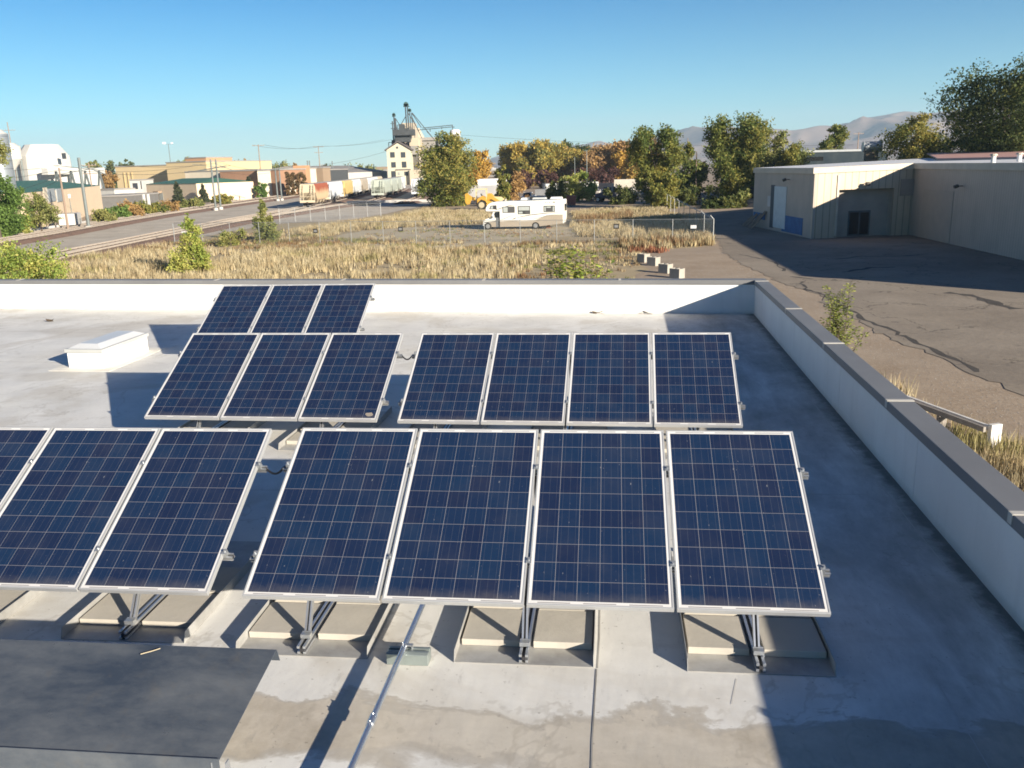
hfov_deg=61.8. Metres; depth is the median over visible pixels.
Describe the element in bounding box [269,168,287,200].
catenary pole
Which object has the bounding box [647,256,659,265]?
concrete block
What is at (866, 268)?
pavement crack
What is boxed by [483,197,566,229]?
motorhome
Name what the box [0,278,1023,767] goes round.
flat roofed building
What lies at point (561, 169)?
autumn tree
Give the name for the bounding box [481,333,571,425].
solar panel
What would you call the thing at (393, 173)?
window
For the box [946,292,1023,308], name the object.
pavement crack
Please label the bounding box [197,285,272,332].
solar panel
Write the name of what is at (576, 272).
leafy shoots
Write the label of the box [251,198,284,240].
yellow sapling
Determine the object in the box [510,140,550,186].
autumn tree
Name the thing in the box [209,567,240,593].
concrete paver
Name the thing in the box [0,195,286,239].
railway track
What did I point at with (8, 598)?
concrete paver
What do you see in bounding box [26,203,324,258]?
railway track
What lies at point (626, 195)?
scrub bush
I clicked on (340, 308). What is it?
solar panel
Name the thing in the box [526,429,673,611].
solar panel
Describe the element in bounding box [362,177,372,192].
hopper wagon
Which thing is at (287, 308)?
solar panel
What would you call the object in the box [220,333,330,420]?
solar panel
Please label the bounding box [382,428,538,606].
solar panel
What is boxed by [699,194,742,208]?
scrub bush
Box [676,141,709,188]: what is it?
elm tree
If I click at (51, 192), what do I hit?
louvred door
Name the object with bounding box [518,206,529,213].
window
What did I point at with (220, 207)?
catenary pole
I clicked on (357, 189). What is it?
hopper wagon
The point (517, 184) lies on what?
sapling
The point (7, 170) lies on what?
corrugated silo
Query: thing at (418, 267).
tall weed
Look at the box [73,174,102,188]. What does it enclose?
plant shed
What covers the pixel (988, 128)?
elm tree
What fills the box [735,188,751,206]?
scrub bush
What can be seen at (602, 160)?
autumn tree
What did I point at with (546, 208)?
window
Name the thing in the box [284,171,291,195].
cypress
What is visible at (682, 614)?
concrete paver
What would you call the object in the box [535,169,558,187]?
plum bush
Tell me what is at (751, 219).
leaning board
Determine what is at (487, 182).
box trailer
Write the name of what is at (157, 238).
railway track
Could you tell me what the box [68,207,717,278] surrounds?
dry field
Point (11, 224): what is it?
green tree
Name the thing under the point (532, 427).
ballast tray
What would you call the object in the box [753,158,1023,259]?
warehouse
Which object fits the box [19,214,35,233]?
green tree
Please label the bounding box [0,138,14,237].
bare tree
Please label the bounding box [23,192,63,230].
sparse tree
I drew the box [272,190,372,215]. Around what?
railway track
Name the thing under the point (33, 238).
railway track
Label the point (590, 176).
plum bush
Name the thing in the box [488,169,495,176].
distant building
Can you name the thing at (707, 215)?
chain link fence
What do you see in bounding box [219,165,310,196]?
brick building
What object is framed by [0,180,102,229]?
green roofed building
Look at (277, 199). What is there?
catenary pole
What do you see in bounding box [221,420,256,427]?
concrete paver
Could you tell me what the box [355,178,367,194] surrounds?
hopper wagon
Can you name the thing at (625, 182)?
yard shed
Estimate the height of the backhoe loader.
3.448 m
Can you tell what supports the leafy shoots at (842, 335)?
on the ground at (875, 357)
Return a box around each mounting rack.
[28,459,266,639]
[151,351,402,427]
[196,296,374,330]
[250,461,830,671]
[398,351,745,430]
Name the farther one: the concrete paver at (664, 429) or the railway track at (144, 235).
the railway track at (144, 235)
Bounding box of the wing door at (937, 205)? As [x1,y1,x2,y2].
[920,189,953,242]
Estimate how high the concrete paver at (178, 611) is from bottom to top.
0.048 m
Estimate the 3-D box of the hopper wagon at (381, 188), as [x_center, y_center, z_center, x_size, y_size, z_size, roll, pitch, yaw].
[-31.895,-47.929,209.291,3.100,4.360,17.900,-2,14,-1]
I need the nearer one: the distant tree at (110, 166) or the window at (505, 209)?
the window at (505, 209)
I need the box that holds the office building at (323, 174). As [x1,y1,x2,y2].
[310,167,330,181]
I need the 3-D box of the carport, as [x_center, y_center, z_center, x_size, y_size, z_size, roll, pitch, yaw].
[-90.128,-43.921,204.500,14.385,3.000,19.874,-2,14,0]
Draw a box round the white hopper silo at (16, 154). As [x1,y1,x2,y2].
[10,143,25,180]
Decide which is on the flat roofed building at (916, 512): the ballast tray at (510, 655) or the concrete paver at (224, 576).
the ballast tray at (510, 655)
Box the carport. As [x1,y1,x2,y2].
[101,192,158,208]
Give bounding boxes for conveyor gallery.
[41,168,104,188]
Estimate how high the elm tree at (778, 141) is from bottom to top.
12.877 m
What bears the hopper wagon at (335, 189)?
on the railway track at (351, 198)
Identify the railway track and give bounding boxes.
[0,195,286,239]
[0,195,300,245]
[5,203,362,278]
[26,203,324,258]
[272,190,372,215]
[356,188,410,204]
[396,193,435,202]
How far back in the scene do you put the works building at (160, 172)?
323.52 m
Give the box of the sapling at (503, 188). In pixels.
[494,164,511,200]
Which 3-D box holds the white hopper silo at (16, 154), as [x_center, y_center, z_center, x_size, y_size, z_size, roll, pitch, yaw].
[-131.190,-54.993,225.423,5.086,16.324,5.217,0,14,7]
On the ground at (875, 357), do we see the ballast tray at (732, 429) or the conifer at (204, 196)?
the conifer at (204, 196)
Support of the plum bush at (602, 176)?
on the ground at (875, 357)
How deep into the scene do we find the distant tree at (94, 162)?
474.56 m
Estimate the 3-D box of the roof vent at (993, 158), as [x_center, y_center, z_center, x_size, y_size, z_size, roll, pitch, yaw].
[34.475,-16.157,61.280,0.533,0.620,0.560,0,14,7]
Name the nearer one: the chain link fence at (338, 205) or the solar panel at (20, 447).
the solar panel at (20, 447)
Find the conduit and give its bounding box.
[347,604,425,767]
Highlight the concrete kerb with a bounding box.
[18,220,89,232]
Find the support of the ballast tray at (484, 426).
on the flat roofed building at (916, 512)
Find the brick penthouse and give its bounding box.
[184,157,232,160]
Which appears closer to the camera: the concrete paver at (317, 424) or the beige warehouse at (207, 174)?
the concrete paver at (317, 424)
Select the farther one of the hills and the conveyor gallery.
the hills
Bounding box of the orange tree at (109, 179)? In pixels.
[101,170,119,187]
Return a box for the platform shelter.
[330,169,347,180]
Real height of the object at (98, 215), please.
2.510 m
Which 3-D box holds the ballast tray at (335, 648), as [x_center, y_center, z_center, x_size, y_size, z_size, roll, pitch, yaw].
[-1.396,1.667,6.867,0.964,0.083,1.735,0,14,7]
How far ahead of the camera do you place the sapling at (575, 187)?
161.26 m
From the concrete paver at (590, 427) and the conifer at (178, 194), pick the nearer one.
the concrete paver at (590, 427)
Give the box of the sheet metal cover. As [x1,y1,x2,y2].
[0,639,279,767]
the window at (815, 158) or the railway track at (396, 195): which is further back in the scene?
the railway track at (396, 195)
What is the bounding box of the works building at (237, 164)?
[165,160,271,180]
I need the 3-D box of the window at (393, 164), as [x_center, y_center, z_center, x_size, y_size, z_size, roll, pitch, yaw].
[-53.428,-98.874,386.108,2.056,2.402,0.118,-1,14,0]
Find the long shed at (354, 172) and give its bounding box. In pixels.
[279,166,387,178]
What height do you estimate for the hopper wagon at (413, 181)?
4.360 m
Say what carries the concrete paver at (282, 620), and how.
on the ballast tray at (335, 648)
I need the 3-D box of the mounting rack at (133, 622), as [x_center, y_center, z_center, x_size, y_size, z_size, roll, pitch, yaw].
[-3.633,1.197,7.093,3.146,0.988,1.680,0,14,6]
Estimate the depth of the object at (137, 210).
149.00 m
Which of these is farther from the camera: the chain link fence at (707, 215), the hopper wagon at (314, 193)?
the hopper wagon at (314, 193)
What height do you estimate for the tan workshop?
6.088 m
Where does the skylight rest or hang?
on the flat roofed building at (916, 512)
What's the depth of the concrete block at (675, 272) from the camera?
52.78 m
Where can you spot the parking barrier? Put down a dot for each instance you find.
(944, 415)
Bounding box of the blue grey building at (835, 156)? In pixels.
[721,149,887,197]
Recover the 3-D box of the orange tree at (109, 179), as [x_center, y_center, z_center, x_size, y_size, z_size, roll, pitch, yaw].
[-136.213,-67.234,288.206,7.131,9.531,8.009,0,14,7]
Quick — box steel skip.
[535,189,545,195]
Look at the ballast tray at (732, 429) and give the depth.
10.72 m
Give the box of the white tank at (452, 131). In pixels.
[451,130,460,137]
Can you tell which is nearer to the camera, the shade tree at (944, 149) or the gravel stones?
the gravel stones
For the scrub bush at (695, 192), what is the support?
on the ground at (875, 357)
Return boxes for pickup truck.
[520,192,535,198]
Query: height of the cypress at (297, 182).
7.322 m
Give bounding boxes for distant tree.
[85,160,102,167]
[103,160,117,187]
[118,159,134,165]
[271,160,290,168]
[347,162,383,169]
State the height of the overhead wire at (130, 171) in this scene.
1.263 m
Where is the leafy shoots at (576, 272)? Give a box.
[542,244,616,278]
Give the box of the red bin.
[566,195,576,204]
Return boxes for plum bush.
[519,170,534,188]
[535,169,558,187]
[570,165,596,181]
[589,165,619,182]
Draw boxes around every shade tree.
[467,149,494,184]
[815,123,849,149]
[872,111,950,160]
[932,128,983,157]
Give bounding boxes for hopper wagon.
[299,182,329,205]
[321,181,343,202]
[336,179,353,198]
[346,179,361,196]
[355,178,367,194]
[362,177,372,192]
[371,178,391,197]
[384,178,397,195]
[390,177,401,192]
[397,176,405,191]
[411,177,426,196]
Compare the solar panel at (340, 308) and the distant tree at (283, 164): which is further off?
the distant tree at (283, 164)
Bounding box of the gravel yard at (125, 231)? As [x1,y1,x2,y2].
[1,185,439,258]
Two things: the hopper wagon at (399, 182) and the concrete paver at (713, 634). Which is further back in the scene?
the hopper wagon at (399, 182)
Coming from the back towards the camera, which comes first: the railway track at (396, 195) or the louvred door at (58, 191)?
the railway track at (396, 195)
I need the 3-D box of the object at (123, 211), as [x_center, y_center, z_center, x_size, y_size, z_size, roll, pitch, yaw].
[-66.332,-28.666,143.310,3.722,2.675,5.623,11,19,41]
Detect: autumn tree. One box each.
[493,142,527,183]
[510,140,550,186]
[525,137,572,185]
[549,145,572,181]
[558,147,587,176]
[561,138,572,148]
[573,143,590,151]
[577,142,611,169]
[580,139,629,182]
[610,150,640,178]
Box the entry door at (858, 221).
[847,210,870,235]
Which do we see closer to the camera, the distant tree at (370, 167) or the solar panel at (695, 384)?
the solar panel at (695, 384)
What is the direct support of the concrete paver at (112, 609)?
on the ballast tray at (73, 628)
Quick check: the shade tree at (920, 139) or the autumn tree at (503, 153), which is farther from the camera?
the autumn tree at (503, 153)
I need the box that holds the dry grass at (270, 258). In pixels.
[28,204,1023,491]
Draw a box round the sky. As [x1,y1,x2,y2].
[0,0,1023,178]
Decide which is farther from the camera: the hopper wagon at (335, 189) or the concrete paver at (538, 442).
the hopper wagon at (335, 189)
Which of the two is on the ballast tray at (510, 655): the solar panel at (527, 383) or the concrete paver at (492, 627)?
the concrete paver at (492, 627)
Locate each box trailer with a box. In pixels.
[58,212,81,226]
[468,185,498,197]
[477,178,506,184]
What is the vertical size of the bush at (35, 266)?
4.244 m
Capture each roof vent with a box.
[990,154,997,162]
[1015,153,1023,161]
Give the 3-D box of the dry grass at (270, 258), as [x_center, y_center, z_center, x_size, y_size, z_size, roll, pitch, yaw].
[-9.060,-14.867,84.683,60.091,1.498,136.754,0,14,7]
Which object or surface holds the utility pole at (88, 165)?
on the ground at (875, 357)
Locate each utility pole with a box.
[2,122,16,180]
[58,168,68,228]
[82,163,96,185]
[252,145,263,168]
[695,151,696,202]
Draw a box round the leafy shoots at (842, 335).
[819,281,869,351]
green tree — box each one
[0,171,33,236]
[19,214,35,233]
[253,182,267,197]
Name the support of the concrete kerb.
on the gravel yard at (125, 231)
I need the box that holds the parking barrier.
[907,395,1002,448]
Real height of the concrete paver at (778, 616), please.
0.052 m
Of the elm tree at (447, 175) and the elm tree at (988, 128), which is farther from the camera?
the elm tree at (447, 175)
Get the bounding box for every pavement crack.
[739,254,785,270]
[800,281,978,371]
[839,254,919,258]
[846,267,888,271]
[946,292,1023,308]
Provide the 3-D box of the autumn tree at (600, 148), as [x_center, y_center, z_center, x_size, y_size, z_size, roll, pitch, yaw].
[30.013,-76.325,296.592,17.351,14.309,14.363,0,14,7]
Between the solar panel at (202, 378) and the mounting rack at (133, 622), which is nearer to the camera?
the mounting rack at (133, 622)
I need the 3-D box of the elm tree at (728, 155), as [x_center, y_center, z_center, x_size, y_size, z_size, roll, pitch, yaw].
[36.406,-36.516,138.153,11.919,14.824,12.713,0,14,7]
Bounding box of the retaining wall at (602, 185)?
[542,183,613,188]
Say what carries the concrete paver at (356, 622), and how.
on the ballast tray at (335, 648)
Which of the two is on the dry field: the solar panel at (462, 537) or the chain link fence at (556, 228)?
the chain link fence at (556, 228)
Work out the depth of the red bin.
149.54 m
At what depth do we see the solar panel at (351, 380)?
10.95 m
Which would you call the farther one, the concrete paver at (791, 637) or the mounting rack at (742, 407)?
the mounting rack at (742, 407)
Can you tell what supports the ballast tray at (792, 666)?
on the flat roofed building at (916, 512)
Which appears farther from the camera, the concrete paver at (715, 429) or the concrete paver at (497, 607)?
the concrete paver at (715, 429)
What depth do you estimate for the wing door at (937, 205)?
70.86 m
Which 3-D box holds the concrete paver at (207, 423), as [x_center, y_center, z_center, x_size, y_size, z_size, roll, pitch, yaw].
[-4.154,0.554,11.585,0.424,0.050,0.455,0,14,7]
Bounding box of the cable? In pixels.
[266,467,283,474]
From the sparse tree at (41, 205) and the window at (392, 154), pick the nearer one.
the sparse tree at (41, 205)
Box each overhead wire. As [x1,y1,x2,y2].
[60,164,201,171]
[104,162,220,166]
[116,166,221,174]
[467,135,817,145]
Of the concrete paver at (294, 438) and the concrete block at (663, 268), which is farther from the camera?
the concrete block at (663, 268)
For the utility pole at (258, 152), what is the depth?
258.32 m
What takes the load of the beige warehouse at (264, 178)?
on the gravel yard at (125, 231)
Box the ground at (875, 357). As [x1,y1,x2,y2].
[81,157,1023,488]
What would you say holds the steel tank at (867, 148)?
on the ground at (875, 357)
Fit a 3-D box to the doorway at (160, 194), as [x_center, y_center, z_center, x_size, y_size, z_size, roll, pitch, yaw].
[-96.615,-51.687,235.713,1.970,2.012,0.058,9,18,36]
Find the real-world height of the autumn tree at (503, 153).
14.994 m
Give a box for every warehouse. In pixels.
[188,168,316,182]
[257,170,272,195]
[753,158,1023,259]
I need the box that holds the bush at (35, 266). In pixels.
[0,236,73,278]
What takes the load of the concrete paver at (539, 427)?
on the ballast tray at (532, 427)
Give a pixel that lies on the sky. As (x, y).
(102, 81)
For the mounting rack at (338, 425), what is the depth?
11.25 m
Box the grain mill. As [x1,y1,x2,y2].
[384,102,452,184]
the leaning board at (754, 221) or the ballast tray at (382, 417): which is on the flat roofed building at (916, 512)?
the ballast tray at (382, 417)
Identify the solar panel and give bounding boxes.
[0,427,52,510]
[0,427,160,591]
[79,428,271,595]
[144,333,260,419]
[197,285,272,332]
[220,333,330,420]
[242,428,417,602]
[250,284,323,332]
[298,333,402,422]
[304,283,374,334]
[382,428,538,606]
[397,333,494,424]
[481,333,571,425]
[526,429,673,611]
[566,332,651,426]
[652,332,742,427]
[666,430,830,616]
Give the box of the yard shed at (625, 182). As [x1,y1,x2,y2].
[614,179,647,187]
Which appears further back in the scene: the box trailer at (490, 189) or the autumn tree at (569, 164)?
the autumn tree at (569, 164)
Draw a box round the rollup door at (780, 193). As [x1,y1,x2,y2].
[773,186,786,228]
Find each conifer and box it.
[170,181,184,203]
[198,184,210,202]
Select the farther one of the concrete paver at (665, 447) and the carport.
the carport
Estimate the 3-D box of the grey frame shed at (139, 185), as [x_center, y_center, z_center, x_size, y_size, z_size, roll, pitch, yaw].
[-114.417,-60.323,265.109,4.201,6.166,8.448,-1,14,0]
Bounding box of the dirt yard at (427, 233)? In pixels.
[326,225,574,247]
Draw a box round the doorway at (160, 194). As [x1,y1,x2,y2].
[159,193,163,199]
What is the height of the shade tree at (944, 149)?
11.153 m
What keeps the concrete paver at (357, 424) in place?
on the ballast tray at (382, 417)
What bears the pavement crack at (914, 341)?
on the asphalt lot
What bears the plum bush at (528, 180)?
on the ground at (875, 357)
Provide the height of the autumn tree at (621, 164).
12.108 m
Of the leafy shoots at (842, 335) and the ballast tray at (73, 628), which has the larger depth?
the leafy shoots at (842, 335)
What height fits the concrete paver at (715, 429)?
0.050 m
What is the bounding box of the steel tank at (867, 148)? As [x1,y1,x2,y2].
[861,141,882,161]
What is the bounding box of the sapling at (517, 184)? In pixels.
[508,170,533,200]
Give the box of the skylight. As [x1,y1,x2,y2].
[49,331,164,371]
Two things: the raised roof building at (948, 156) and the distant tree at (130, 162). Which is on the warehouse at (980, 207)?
the raised roof building at (948, 156)
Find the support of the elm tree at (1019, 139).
on the ground at (875, 357)
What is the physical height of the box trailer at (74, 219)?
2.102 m
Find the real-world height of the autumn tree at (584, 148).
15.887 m
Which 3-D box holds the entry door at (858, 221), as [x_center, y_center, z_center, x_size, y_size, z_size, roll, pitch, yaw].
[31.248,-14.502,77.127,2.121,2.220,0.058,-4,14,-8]
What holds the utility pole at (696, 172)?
on the ground at (875, 357)
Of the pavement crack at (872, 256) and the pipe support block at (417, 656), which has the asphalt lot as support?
the pavement crack at (872, 256)
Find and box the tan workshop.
[146,178,254,201]
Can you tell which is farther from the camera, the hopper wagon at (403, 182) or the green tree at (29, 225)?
the hopper wagon at (403, 182)
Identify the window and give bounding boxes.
[390,152,394,157]
[391,162,395,167]
[391,171,395,176]
[503,206,514,212]
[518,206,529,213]
[544,206,554,211]
[804,157,822,160]
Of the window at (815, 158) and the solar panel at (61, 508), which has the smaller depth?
the solar panel at (61, 508)
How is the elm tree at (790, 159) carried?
on the ground at (875, 357)
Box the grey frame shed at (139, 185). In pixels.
[129,179,153,192]
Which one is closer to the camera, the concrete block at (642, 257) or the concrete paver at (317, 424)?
the concrete paver at (317, 424)
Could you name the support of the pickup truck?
on the ground at (875, 357)
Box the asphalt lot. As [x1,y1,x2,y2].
[714,210,1023,394]
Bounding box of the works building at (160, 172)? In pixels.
[114,164,167,187]
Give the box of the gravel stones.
[659,251,1022,442]
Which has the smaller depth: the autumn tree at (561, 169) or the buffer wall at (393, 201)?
the buffer wall at (393, 201)
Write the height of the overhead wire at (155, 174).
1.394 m
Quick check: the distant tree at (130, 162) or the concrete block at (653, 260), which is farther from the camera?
the distant tree at (130, 162)
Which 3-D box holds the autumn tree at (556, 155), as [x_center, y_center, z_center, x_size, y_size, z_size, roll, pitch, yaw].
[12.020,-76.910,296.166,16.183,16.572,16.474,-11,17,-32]
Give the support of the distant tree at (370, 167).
on the ground at (875, 357)
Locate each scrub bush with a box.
[602,184,639,204]
[674,185,691,206]
[685,172,716,205]
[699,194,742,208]
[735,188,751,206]
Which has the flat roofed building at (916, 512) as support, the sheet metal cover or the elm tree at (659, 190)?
the sheet metal cover
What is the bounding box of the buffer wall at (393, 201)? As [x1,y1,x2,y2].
[347,199,430,202]
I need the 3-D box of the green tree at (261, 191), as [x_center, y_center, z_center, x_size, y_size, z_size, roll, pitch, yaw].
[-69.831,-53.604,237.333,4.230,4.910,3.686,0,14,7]
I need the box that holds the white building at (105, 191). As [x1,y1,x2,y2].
[101,188,134,194]
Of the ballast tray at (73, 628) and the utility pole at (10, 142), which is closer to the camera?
the ballast tray at (73, 628)
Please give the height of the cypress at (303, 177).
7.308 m
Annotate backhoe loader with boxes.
[465,188,506,209]
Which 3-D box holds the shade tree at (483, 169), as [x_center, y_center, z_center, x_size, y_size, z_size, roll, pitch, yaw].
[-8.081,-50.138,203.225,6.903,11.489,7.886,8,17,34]
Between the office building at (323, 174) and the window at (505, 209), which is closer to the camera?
the window at (505, 209)
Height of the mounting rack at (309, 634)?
1.032 m
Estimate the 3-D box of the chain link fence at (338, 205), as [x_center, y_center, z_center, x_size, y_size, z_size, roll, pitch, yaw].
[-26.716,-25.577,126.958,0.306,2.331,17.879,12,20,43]
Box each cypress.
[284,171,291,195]
[288,172,297,195]
[294,173,300,194]
[299,172,307,183]
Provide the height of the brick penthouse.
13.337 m
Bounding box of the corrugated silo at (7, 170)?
[0,129,16,187]
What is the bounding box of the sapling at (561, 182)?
[555,175,571,194]
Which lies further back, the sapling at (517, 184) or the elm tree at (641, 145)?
the sapling at (517, 184)
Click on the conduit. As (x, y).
(369, 727)
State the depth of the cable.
7.07 m
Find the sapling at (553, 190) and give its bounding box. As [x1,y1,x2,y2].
[542,180,566,198]
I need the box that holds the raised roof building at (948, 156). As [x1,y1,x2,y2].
[927,150,1023,160]
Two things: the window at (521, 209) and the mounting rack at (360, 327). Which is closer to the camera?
the mounting rack at (360, 327)
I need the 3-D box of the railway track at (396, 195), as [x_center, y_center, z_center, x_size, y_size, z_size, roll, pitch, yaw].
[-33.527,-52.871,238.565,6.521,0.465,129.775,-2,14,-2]
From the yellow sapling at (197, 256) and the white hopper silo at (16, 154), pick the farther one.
the white hopper silo at (16, 154)
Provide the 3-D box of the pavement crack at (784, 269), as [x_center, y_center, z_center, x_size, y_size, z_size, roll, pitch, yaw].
[17.831,-8.557,59.951,1.176,0.001,10.717,-2,14,0]
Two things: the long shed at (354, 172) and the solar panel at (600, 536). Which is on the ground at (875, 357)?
the long shed at (354, 172)
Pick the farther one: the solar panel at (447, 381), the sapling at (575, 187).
the sapling at (575, 187)
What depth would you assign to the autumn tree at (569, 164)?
298.89 m
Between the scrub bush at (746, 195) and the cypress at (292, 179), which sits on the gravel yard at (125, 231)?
the cypress at (292, 179)
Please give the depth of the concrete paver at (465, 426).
11.10 m
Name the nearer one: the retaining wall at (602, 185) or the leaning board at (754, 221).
the leaning board at (754, 221)
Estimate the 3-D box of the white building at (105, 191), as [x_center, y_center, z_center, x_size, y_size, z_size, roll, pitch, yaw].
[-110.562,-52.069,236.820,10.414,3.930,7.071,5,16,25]
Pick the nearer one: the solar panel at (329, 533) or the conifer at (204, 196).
the solar panel at (329, 533)
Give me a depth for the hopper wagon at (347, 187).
205.70 m
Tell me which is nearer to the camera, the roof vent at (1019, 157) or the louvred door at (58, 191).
the roof vent at (1019, 157)
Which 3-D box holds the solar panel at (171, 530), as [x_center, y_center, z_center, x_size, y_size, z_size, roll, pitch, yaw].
[-2.639,0.964,6.873,0.992,0.042,1.650,0,43,6]
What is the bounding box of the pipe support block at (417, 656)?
[386,641,430,665]
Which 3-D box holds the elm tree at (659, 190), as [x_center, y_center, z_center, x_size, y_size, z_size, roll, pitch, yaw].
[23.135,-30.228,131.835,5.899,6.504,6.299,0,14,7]
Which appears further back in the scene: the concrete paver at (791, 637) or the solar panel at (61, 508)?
the solar panel at (61, 508)
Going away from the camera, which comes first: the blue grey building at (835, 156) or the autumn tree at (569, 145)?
the blue grey building at (835, 156)
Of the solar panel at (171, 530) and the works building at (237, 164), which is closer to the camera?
the solar panel at (171, 530)
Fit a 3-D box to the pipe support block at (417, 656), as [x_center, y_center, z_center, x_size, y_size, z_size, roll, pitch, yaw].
[-0.716,1.853,5.931,0.292,0.148,0.110,0,14,7]
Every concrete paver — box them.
[0,590,28,611]
[80,593,156,625]
[142,594,217,627]
[183,420,223,427]
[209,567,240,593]
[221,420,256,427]
[249,602,322,638]
[274,600,325,604]
[286,430,301,444]
[300,422,338,429]
[318,603,387,640]
[336,577,388,604]
[341,422,374,427]
[412,424,445,432]
[451,424,483,428]
[462,608,522,646]
[472,606,522,608]
[533,425,562,434]
[533,610,592,649]
[537,435,539,449]
[539,608,593,616]
[574,426,606,429]
[655,427,688,436]
[664,437,666,452]
[681,612,738,618]
[683,615,748,655]
[700,428,731,430]
[751,615,810,618]
[759,617,826,658]
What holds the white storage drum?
on the ground at (875, 357)
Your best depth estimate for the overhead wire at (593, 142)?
366.56 m
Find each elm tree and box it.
[410,130,482,206]
[623,122,685,207]
[644,166,681,208]
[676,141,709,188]
[702,109,778,198]
[747,127,814,175]
[775,142,802,166]
[924,52,1023,152]
[991,83,1023,151]
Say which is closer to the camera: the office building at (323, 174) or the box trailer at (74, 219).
the box trailer at (74, 219)
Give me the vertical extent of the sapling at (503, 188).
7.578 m
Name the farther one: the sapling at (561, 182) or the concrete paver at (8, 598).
the sapling at (561, 182)
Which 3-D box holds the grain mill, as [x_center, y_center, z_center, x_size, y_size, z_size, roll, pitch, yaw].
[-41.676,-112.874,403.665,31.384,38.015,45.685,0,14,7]
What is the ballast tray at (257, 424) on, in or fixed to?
on the flat roofed building at (916, 512)
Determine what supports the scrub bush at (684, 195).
on the ground at (875, 357)
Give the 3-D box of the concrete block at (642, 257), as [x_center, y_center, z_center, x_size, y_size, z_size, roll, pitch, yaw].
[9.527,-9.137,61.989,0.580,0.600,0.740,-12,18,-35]
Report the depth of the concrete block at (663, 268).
55.29 m
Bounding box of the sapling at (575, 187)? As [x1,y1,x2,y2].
[561,169,598,201]
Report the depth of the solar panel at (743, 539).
6.16 m
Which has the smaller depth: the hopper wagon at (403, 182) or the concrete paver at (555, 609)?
the concrete paver at (555, 609)
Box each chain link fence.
[172,219,713,242]
[278,201,380,222]
[666,193,713,238]
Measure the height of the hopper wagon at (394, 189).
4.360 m
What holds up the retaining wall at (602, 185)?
on the ground at (875, 357)
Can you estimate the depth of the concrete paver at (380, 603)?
6.66 m
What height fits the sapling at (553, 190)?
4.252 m
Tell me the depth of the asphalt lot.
48.14 m
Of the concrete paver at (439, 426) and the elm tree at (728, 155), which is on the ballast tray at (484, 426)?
the concrete paver at (439, 426)
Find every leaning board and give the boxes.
[744,213,757,226]
[748,213,761,227]
[751,211,765,228]
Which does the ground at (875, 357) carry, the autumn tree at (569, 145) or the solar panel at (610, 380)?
the autumn tree at (569, 145)
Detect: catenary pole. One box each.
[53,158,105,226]
[192,159,225,210]
[201,159,233,209]
[265,168,283,200]
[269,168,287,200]
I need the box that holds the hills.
[489,107,1020,167]
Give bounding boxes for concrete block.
[637,253,649,262]
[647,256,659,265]
[658,263,672,273]
[669,267,684,277]
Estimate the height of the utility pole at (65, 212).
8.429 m
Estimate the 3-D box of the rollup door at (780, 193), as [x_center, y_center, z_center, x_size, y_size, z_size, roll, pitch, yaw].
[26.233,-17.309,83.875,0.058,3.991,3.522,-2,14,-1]
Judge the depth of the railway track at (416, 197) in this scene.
193.00 m
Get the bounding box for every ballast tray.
[0,591,42,623]
[61,541,260,643]
[178,420,265,427]
[236,550,394,658]
[278,406,391,449]
[409,414,487,454]
[454,553,595,667]
[531,425,607,456]
[653,414,733,458]
[671,553,836,676]
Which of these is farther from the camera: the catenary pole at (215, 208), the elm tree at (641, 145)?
the catenary pole at (215, 208)
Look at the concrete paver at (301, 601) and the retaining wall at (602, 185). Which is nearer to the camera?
the concrete paver at (301, 601)
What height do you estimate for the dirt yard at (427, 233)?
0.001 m
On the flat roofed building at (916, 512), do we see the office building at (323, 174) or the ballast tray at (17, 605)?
the ballast tray at (17, 605)
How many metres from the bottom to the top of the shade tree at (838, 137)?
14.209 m
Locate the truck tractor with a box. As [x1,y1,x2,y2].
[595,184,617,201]
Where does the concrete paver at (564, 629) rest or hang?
on the ballast tray at (510, 655)
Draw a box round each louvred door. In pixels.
[47,188,55,201]
[55,188,62,201]
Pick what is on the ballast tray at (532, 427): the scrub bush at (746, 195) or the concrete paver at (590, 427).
the concrete paver at (590, 427)
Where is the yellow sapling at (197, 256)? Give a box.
[165,213,216,273]
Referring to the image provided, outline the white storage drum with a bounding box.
[17,144,73,182]
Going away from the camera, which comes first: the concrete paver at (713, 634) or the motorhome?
the concrete paver at (713, 634)

